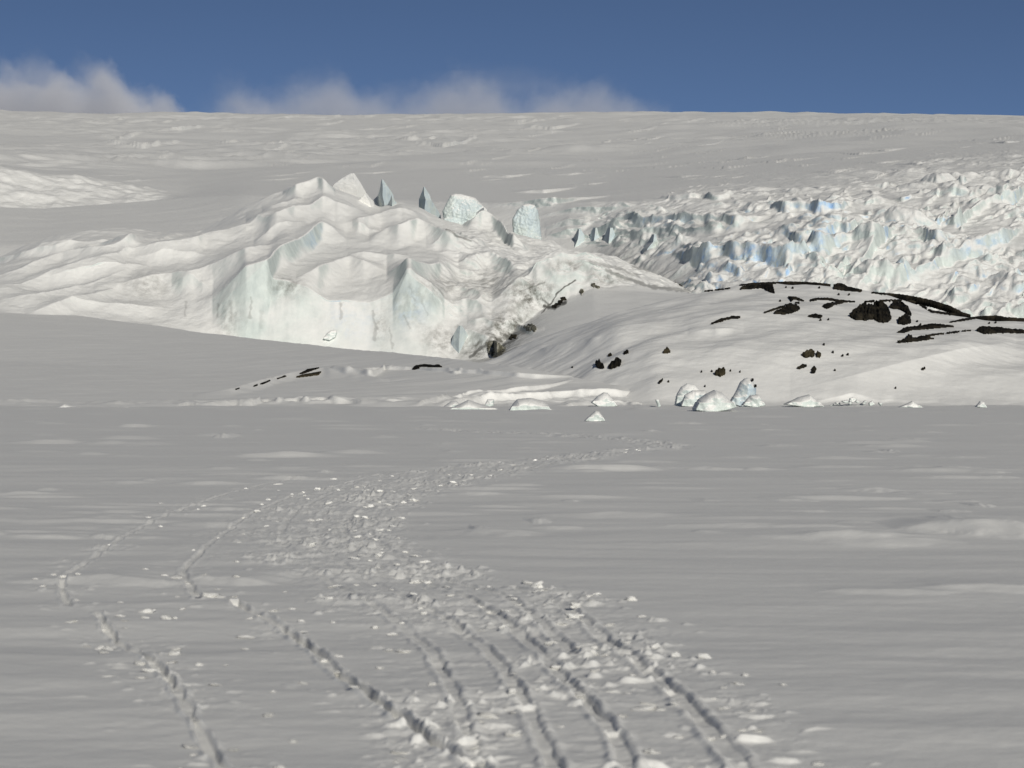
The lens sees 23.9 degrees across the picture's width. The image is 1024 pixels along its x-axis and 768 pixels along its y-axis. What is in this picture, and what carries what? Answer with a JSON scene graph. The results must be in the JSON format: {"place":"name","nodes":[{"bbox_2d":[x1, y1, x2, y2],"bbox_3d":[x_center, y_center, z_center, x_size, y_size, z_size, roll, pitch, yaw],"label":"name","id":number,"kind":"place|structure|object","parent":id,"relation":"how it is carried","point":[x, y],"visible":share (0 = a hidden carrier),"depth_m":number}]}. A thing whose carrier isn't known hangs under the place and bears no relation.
{"place":"outdoors","nodes":[
{"label":"outdoors","id":0,"kind":"place"},
{"bbox_2d":[0,313,641,406],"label":"hill","id":1,"kind":"structure","parent":0,"point":[61,360],"depth_m":234.96},
{"bbox_2d":[296,371,320,377],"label":"rock sliver","id":2,"kind":"object","parent":1,"relation":"on","point":[311,374],"visible":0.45,"depth_m":235.08},
{"bbox_2d":[300,367,318,373],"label":"rock sliver","id":3,"kind":"object","parent":1,"relation":"on","point":[308,370],"visible":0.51,"depth_m":238.70},
{"bbox_2d":[412,364,441,369],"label":"rock sliver","id":4,"kind":"object","parent":1,"relation":"on","point":[422,365],"visible":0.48,"depth_m":233.48},
{"bbox_2d":[444,401,459,406],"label":"snow block","id":5,"kind":"object","parent":1,"relation":"on","point":[452,403],"depth_m":178.90},
{"bbox_2d":[0,177,694,362],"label":"glacier","id":6,"kind":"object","parent":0,"point":[314,261],"visible":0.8,"depth_m":445.27},
{"bbox_2d":[323,330,336,339],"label":"snow block","id":7,"kind":"object","parent":6,"relation":"on","point":[331,334],"depth_m":428.02},
{"bbox_2d":[333,173,365,197],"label":"ice spire","id":8,"kind":"structure","parent":6,"relation":"on","point":[350,184],"depth_m":523.20},
{"bbox_2d":[360,193,373,206],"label":"ice spire","id":9,"kind":"structure","parent":6,"relation":"on","point":[366,199],"depth_m":510.60},
{"bbox_2d":[374,179,393,206],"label":"ice spire","id":10,"kind":"structure","parent":6,"relation":"on","point":[382,198],"depth_m":519.95},
{"bbox_2d":[388,195,395,205],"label":"ice spire","id":11,"kind":"structure","parent":6,"relation":"on","point":[392,201],"depth_m":509.83},
{"bbox_2d":[419,187,440,217],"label":"ice spire","id":12,"kind":"structure","parent":6,"relation":"on","point":[426,203],"depth_m":517.34},
{"bbox_2d":[451,326,467,352],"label":"ice spire","id":13,"kind":"structure","parent":6,"relation":"on","point":[460,335],"depth_m":421.91},
{"bbox_2d":[442,193,487,224],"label":"serac","id":14,"kind":"object","parent":6,"relation":"on","point":[461,209],"visible":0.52,"depth_m":512.44},
{"bbox_2d":[486,340,505,356],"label":"moraine rock","id":15,"kind":"object","parent":6,"relation":"on","point":[495,348],"visible":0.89,"depth_m":413.23},
{"bbox_2d":[509,334,516,339],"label":"moraine rock","id":16,"kind":"object","parent":6,"relation":"on","point":[514,336],"visible":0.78,"depth_m":417.81},
{"bbox_2d":[512,203,541,239],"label":"serac","id":17,"kind":"object","parent":6,"relation":"on","point":[525,220],"visible":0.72,"depth_m":506.94},
{"bbox_2d":[523,323,535,331],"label":"moraine rock","id":18,"kind":"object","parent":6,"relation":"on","point":[530,327],"visible":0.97,"depth_m":413.98},
{"bbox_2d":[552,297,566,307],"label":"moraine rock","id":19,"kind":"object","parent":6,"relation":"on","point":[559,302],"visible":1,"depth_m":429.28},
{"bbox_2d":[573,229,584,246],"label":"ice spire","id":20,"kind":"structure","parent":6,"relation":"on","point":[578,237],"depth_m":551.97},
{"bbox_2d":[590,228,599,240],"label":"ice spire","id":21,"kind":"structure","parent":6,"relation":"on","point":[594,234],"depth_m":548.69},
{"bbox_2d":[603,228,614,243],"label":"ice spire","id":22,"kind":"structure","parent":6,"relation":"on","point":[609,236],"depth_m":541.66},
{"bbox_2d":[642,234,657,252],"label":"ice spire","id":23,"kind":"structure","parent":6,"relation":"on","point":[652,242],"depth_m":514.71},
{"bbox_2d":[0,404,1023,767],"bbox_3d":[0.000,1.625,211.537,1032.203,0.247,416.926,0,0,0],"label":"snow field","id":24,"kind":"structure","parent":0,"point":[854,572],"depth_m":30.27},
{"bbox_2d":[57,404,81,407],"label":"snow block","id":25,"kind":"object","parent":24,"relation":"on","point":[65,405],"depth_m":171.51},
{"bbox_2d":[0,427,878,767],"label":"ski track","id":26,"kind":"structure","parent":24,"relation":"on","point":[122,717],"depth_m":15.27},
{"bbox_2d":[94,645,109,649],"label":"snow clod","id":27,"kind":"object","parent":26,"relation":"on","point":[100,646],"visible":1,"depth_m":15.70},
{"bbox_2d":[102,647,114,649],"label":"snow clod","id":28,"kind":"object","parent":26,"relation":"on","point":[107,648],"visible":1,"depth_m":15.64},
{"bbox_2d":[134,660,148,664],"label":"snow clod","id":29,"kind":"object","parent":26,"relation":"on","point":[136,662],"visible":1,"depth_m":14.63},
{"bbox_2d":[134,676,148,678],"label":"snow clod","id":30,"kind":"object","parent":26,"relation":"on","point":[143,677],"visible":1,"depth_m":13.88},
{"bbox_2d":[138,609,156,612],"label":"snow clod","id":31,"kind":"object","parent":26,"relation":"on","point":[147,610],"visible":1,"depth_m":17.80},
{"bbox_2d":[141,668,161,672],"bbox_3d":[-2.120,1.688,14.228,0.130,0.029,0.061,5,-2,-8],"label":"snow clod","id":32,"kind":"object","parent":26,"relation":"on","point":[148,669],"visible":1,"depth_m":14.21},
{"bbox_2d":[160,614,171,618],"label":"snow clod","id":33,"kind":"object","parent":26,"relation":"on","point":[165,616],"visible":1,"depth_m":17.33},
{"bbox_2d":[168,651,181,654],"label":"snow clod","id":34,"kind":"object","parent":26,"relation":"on","point":[174,653],"visible":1,"depth_m":15.15},
{"bbox_2d":[170,575,182,578],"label":"snow clod","id":35,"kind":"object","parent":26,"relation":"on","point":[176,576],"visible":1,"depth_m":20.73},
{"bbox_2d":[182,744,198,747],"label":"snow clod","id":36,"kind":"object","parent":26,"relation":"on","point":[189,746],"visible":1,"depth_m":11.42},
{"bbox_2d":[202,592,219,597],"bbox_3d":[-2.358,1.671,19.026,0.172,0.049,0.092,5,5,-19],"label":"snow clod","id":37,"kind":"object","parent":26,"relation":"on","point":[208,594],"visible":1,"depth_m":19.01},
{"bbox_2d":[236,635,254,637],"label":"snow clod","id":38,"kind":"object","parent":26,"relation":"on","point":[244,636],"visible":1,"depth_m":16.32},
{"bbox_2d":[261,712,273,716],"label":"snow clod","id":39,"kind":"object","parent":26,"relation":"on","point":[267,714],"visible":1,"depth_m":12.36},
{"bbox_2d":[273,765,286,767],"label":"snow clod","id":40,"kind":"object","parent":26,"relation":"on","point":[279,766],"visible":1,"depth_m":10.74},
{"bbox_2d":[332,669,349,675],"bbox_3d":[-1.027,1.718,14.374,0.125,0.041,0.090,0,0,30],"label":"snow clod","id":41,"kind":"object","parent":26,"relation":"on","point":[336,672],"visible":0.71,"depth_m":14.37},
{"bbox_2d":[391,750,407,753],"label":"snow clod","id":42,"kind":"object","parent":26,"relation":"on","point":[399,752],"visible":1,"depth_m":11.17},
{"bbox_2d":[395,648,411,652],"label":"snow clod","id":43,"kind":"object","parent":26,"relation":"on","point":[403,650],"visible":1,"depth_m":15.22},
{"bbox_2d":[409,579,421,582],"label":"snow clod","id":44,"kind":"object","parent":26,"relation":"on","point":[414,581],"visible":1,"depth_m":20.56},
{"bbox_2d":[477,712,498,718],"bbox_3d":[-0.130,1.680,12.245,0.156,0.036,0.067,-3,-9,39],"label":"snow clod","id":45,"kind":"object","parent":26,"relation":"on","point":[487,714],"visible":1,"depth_m":12.23},
{"bbox_2d":[507,687,516,693],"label":"snow clod","id":46,"kind":"object","parent":26,"relation":"on","point":[511,690],"visible":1,"depth_m":13.01},
{"bbox_2d":[504,730,521,735],"bbox_3d":[0.006,1.688,11.648,0.088,0.042,0.053,-3,11,1],"label":"snow clod","id":47,"kind":"object","parent":26,"relation":"on","point":[512,733],"visible":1,"depth_m":11.63},
{"bbox_2d":[522,580,533,583],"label":"snow clod","id":48,"kind":"object","parent":26,"relation":"on","point":[526,582],"visible":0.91,"depth_m":20.46},
{"bbox_2d":[530,581,542,587],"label":"snow clod","id":49,"kind":"object","parent":26,"relation":"on","point":[539,584],"visible":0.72,"depth_m":20.00},
{"bbox_2d":[532,588,547,591],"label":"snow clod","id":50,"kind":"object","parent":26,"relation":"on","point":[542,589],"visible":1,"depth_m":19.61},
{"bbox_2d":[544,640,557,644],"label":"snow clod","id":51,"kind":"object","parent":26,"relation":"on","point":[549,642],"visible":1,"depth_m":15.69},
{"bbox_2d":[549,664,560,668],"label":"snow clod","id":52,"kind":"object","parent":26,"relation":"on","point":[554,666],"visible":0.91,"depth_m":14.42},
{"bbox_2d":[565,612,584,618],"bbox_3d":[0.450,1.667,17.370,0.153,0.050,0.087,-3,2,13],"label":"snow clod","id":53,"kind":"object","parent":26,"relation":"on","point":[574,615],"visible":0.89,"depth_m":17.34},
{"bbox_2d":[569,602,581,608],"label":"snow clod","id":54,"kind":"object","parent":26,"relation":"on","point":[573,605],"visible":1,"depth_m":18.13},
{"bbox_2d":[575,693,584,697],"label":"snow clod","id":55,"kind":"object","parent":26,"relation":"on","point":[580,695],"visible":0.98,"depth_m":13.07},
{"bbox_2d":[605,690,621,692],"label":"snow clod","id":56,"kind":"object","parent":26,"relation":"on","point":[612,691],"visible":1,"depth_m":13.11},
{"bbox_2d":[626,596,636,600],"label":"snow clod","id":57,"kind":"object","parent":26,"relation":"on","point":[630,598],"visible":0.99,"depth_m":18.89},
{"bbox_2d":[630,705,656,710],"bbox_3d":[0.682,1.677,12.491,0.139,0.033,0.081,-4,3,15],"label":"snow clod","id":58,"kind":"object","parent":26,"relation":"on","point":[644,708],"visible":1,"depth_m":12.47},
{"bbox_2d":[644,748,660,753],"bbox_3d":[0.647,1.697,11.156,0.090,0.036,0.046,7,6,36],"label":"snow clod","id":59,"kind":"object","parent":26,"relation":"on","point":[651,750],"visible":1,"depth_m":11.14},
{"bbox_2d":[651,643,660,647],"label":"snow clod","id":60,"kind":"object","parent":26,"relation":"on","point":[656,645],"visible":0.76,"depth_m":15.53},
{"bbox_2d":[656,707,666,710],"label":"snow clod","id":61,"kind":"object","parent":26,"relation":"on","point":[660,708],"visible":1,"depth_m":12.45},
{"bbox_2d":[669,701,680,704],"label":"snow clod","id":62,"kind":"object","parent":26,"relation":"on","point":[675,702],"visible":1,"depth_m":12.62},
{"bbox_2d":[671,651,680,656],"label":"snow clod","id":63,"kind":"object","parent":26,"relation":"on","point":[676,654],"visible":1,"depth_m":14.86},
{"bbox_2d":[697,653,710,658],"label":"snow clod","id":64,"kind":"object","parent":26,"relation":"on","point":[705,655],"visible":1,"depth_m":14.79},
{"bbox_2d":[717,706,731,708],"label":"snow clod","id":65,"kind":"object","parent":26,"relation":"on","point":[723,707],"visible":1,"depth_m":12.52},
{"bbox_2d":[731,681,746,684],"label":"snow clod","id":66,"kind":"object","parent":26,"relation":"on","point":[738,683],"visible":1,"depth_m":13.46},
{"bbox_2d":[812,760,823,765],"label":"snow clod","id":67,"kind":"object","parent":26,"relation":"on","point":[815,762],"visible":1,"depth_m":10.81},
{"bbox_2d":[450,400,497,408],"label":"snow block","id":68,"kind":"object","parent":24,"relation":"on","point":[468,404],"depth_m":161.34},
{"bbox_2d":[485,399,493,406],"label":"snow block","id":69,"kind":"object","parent":24,"relation":"on","point":[489,402],"depth_m":181.57},
{"bbox_2d":[510,398,552,409],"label":"ice block","id":70,"kind":"object","parent":24,"relation":"on","point":[526,404],"depth_m":158.08},
{"bbox_2d":[584,411,604,420],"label":"snow block","id":71,"kind":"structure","parent":24,"relation":"on","point":[595,416],"depth_m":111.53},
{"bbox_2d":[591,392,616,405],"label":"snow block","id":72,"kind":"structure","parent":24,"relation":"on","point":[604,399],"depth_m":180.93},
{"bbox_2d":[674,383,698,405],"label":"ice block","id":73,"kind":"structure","parent":24,"relation":"on","point":[684,390],"depth_m":183.21},
{"bbox_2d":[680,390,706,406],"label":"ice block","id":74,"kind":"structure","parent":24,"relation":"on","point":[692,397],"depth_m":180.26},
{"bbox_2d":[692,390,736,410],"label":"snow block","id":75,"kind":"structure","parent":24,"relation":"on","point":[714,400],"depth_m":150.11},
{"bbox_2d":[730,378,755,406],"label":"ice block","id":76,"kind":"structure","parent":24,"relation":"on","point":[745,390],"depth_m":180.88},
{"bbox_2d":[741,394,764,406],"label":"ice block","id":77,"kind":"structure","parent":24,"relation":"on","point":[754,400],"depth_m":177.13},
{"bbox_2d":[784,395,823,406],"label":"snow block","id":78,"kind":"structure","parent":24,"relation":"on","point":[806,401],"depth_m":178.68},
{"bbox_2d":[848,397,856,402],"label":"snow block","id":79,"kind":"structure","parent":24,"relation":"on","point":[852,399],"depth_m":182.65},
{"bbox_2d":[900,401,921,407],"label":"snow block","id":80,"kind":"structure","parent":24,"relation":"on","point":[911,404],"depth_m":175.47},
{"bbox_2d":[975,401,986,407],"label":"snow block","id":81,"kind":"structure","parent":24,"relation":"on","point":[980,404],"depth_m":175.58},
{"bbox_2d":[0,110,1023,317],"bbox_3d":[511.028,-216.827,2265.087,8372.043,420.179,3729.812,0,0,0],"label":"ice cap","id":82,"kind":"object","parent":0,"point":[929,206],"visible":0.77,"depth_m":774.27},
{"bbox_2d":[0,0,1023,115],"label":"sky","id":83,"kind":"structure","parent":0,"point":[314,57]},
{"bbox_2d":[481,282,1023,405],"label":"rocky hill","id":84,"kind":"structure","parent":0,"point":[765,351],"depth_m":205.23},
{"bbox_2d":[595,359,603,368],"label":"boulder","id":85,"kind":"object","parent":84,"relation":"on","point":[599,364],"visible":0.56,"depth_m":206.78},
{"bbox_2d":[608,357,620,369],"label":"boulder","id":86,"kind":"object","parent":84,"relation":"on","point":[616,362],"visible":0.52,"depth_m":205.30},
{"bbox_2d":[663,347,669,353],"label":"boulder","id":87,"kind":"object","parent":84,"relation":"on","point":[666,350],"visible":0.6,"depth_m":204.18},
{"bbox_2d":[714,367,724,376],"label":"boulder","id":88,"kind":"object","parent":84,"relation":"on","point":[720,372],"visible":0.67,"depth_m":197.10},
{"bbox_2d":[714,316,739,322],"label":"rock ledge","id":89,"kind":"object","parent":84,"relation":"on","point":[726,318],"visible":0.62,"depth_m":216.49},
{"bbox_2d":[740,283,774,293],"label":"rock outcrop","id":90,"kind":"object","parent":84,"relation":"on","point":[768,287],"visible":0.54,"depth_m":243.97},
{"bbox_2d":[764,305,784,312],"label":"rock ledge","id":91,"kind":"object","parent":84,"relation":"on","point":[776,308],"visible":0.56,"depth_m":220.31},
{"bbox_2d":[739,281,830,286],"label":"rock ledge","id":92,"kind":"object","parent":84,"relation":"on","point":[799,283],"visible":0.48,"depth_m":275.96},
{"bbox_2d":[774,304,799,314],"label":"rock outcrop","id":93,"kind":"object","parent":84,"relation":"on","point":[789,309],"visible":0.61,"depth_m":220.25},
{"bbox_2d":[788,296,803,301],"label":"rock outcrop","id":94,"kind":"object","parent":84,"relation":"on","point":[791,298],"visible":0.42,"depth_m":233.62},
{"bbox_2d":[802,349,814,357],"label":"boulder","id":95,"kind":"object","parent":84,"relation":"on","point":[808,353],"visible":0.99,"depth_m":200.73},
{"bbox_2d":[808,313,821,318],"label":"rock outcrop","id":96,"kind":"object","parent":84,"relation":"on","point":[818,316],"visible":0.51,"depth_m":217.54},
{"bbox_2d":[816,351,820,357],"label":"boulder","id":97,"kind":"object","parent":84,"relation":"on","point":[818,354],"visible":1,"depth_m":200.75},
{"bbox_2d":[810,297,843,301],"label":"rock ledge","id":98,"kind":"object","parent":84,"relation":"on","point":[824,298],"visible":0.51,"depth_m":233.84},
{"bbox_2d":[823,301,843,308],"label":"rock outcrop","id":99,"kind":"object","parent":84,"relation":"on","point":[828,305],"visible":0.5,"depth_m":226.08},
{"bbox_2d":[833,283,861,291],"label":"rock outcrop","id":100,"kind":"object","parent":84,"relation":"on","point":[840,286],"visible":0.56,"depth_m":240.99},
{"bbox_2d":[850,300,891,322],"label":"rock outcrop","id":101,"kind":"object","parent":84,"relation":"on","point":[878,311],"visible":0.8,"depth_m":222.71},
{"bbox_2d":[890,301,911,315],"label":"rock outcrop","id":102,"kind":"object","parent":84,"relation":"on","point":[902,306],"visible":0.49,"depth_m":230.52},
{"bbox_2d":[898,313,910,324],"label":"boulder","id":103,"kind":"object","parent":84,"relation":"on","point":[905,319],"visible":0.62,"depth_m":220.99},
{"bbox_2d":[897,334,933,342],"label":"rock outcrop","id":104,"kind":"object","parent":84,"relation":"on","point":[909,338],"visible":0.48,"depth_m":206.59},
{"bbox_2d":[871,291,970,317],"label":"rock ledge","id":105,"kind":"object","parent":84,"relation":"on","point":[935,304],"visible":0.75,"depth_m":268.83},
{"bbox_2d":[898,323,953,332],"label":"rock outcrop","id":106,"kind":"object","parent":84,"relation":"on","point":[921,327],"visible":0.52,"depth_m":219.63},
{"bbox_2d":[925,333,943,336],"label":"rock ledge","id":107,"kind":"object","parent":84,"relation":"on","point":[932,334],"visible":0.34,"depth_m":211.45},
{"bbox_2d":[928,309,959,315],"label":"rock ledge","id":108,"kind":"object","parent":84,"relation":"on","point":[945,313],"visible":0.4,"depth_m":238.48},
{"bbox_2d":[950,315,1023,322],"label":"rock ledge","id":109,"kind":"object","parent":84,"relation":"on","point":[994,318],"visible":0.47,"depth_m":268.07},
{"bbox_2d":[977,326,1023,333],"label":"rock outcrop","id":110,"kind":"object","parent":84,"relation":"on","point":[988,330],"visible":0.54,"depth_m":217.85}
]}

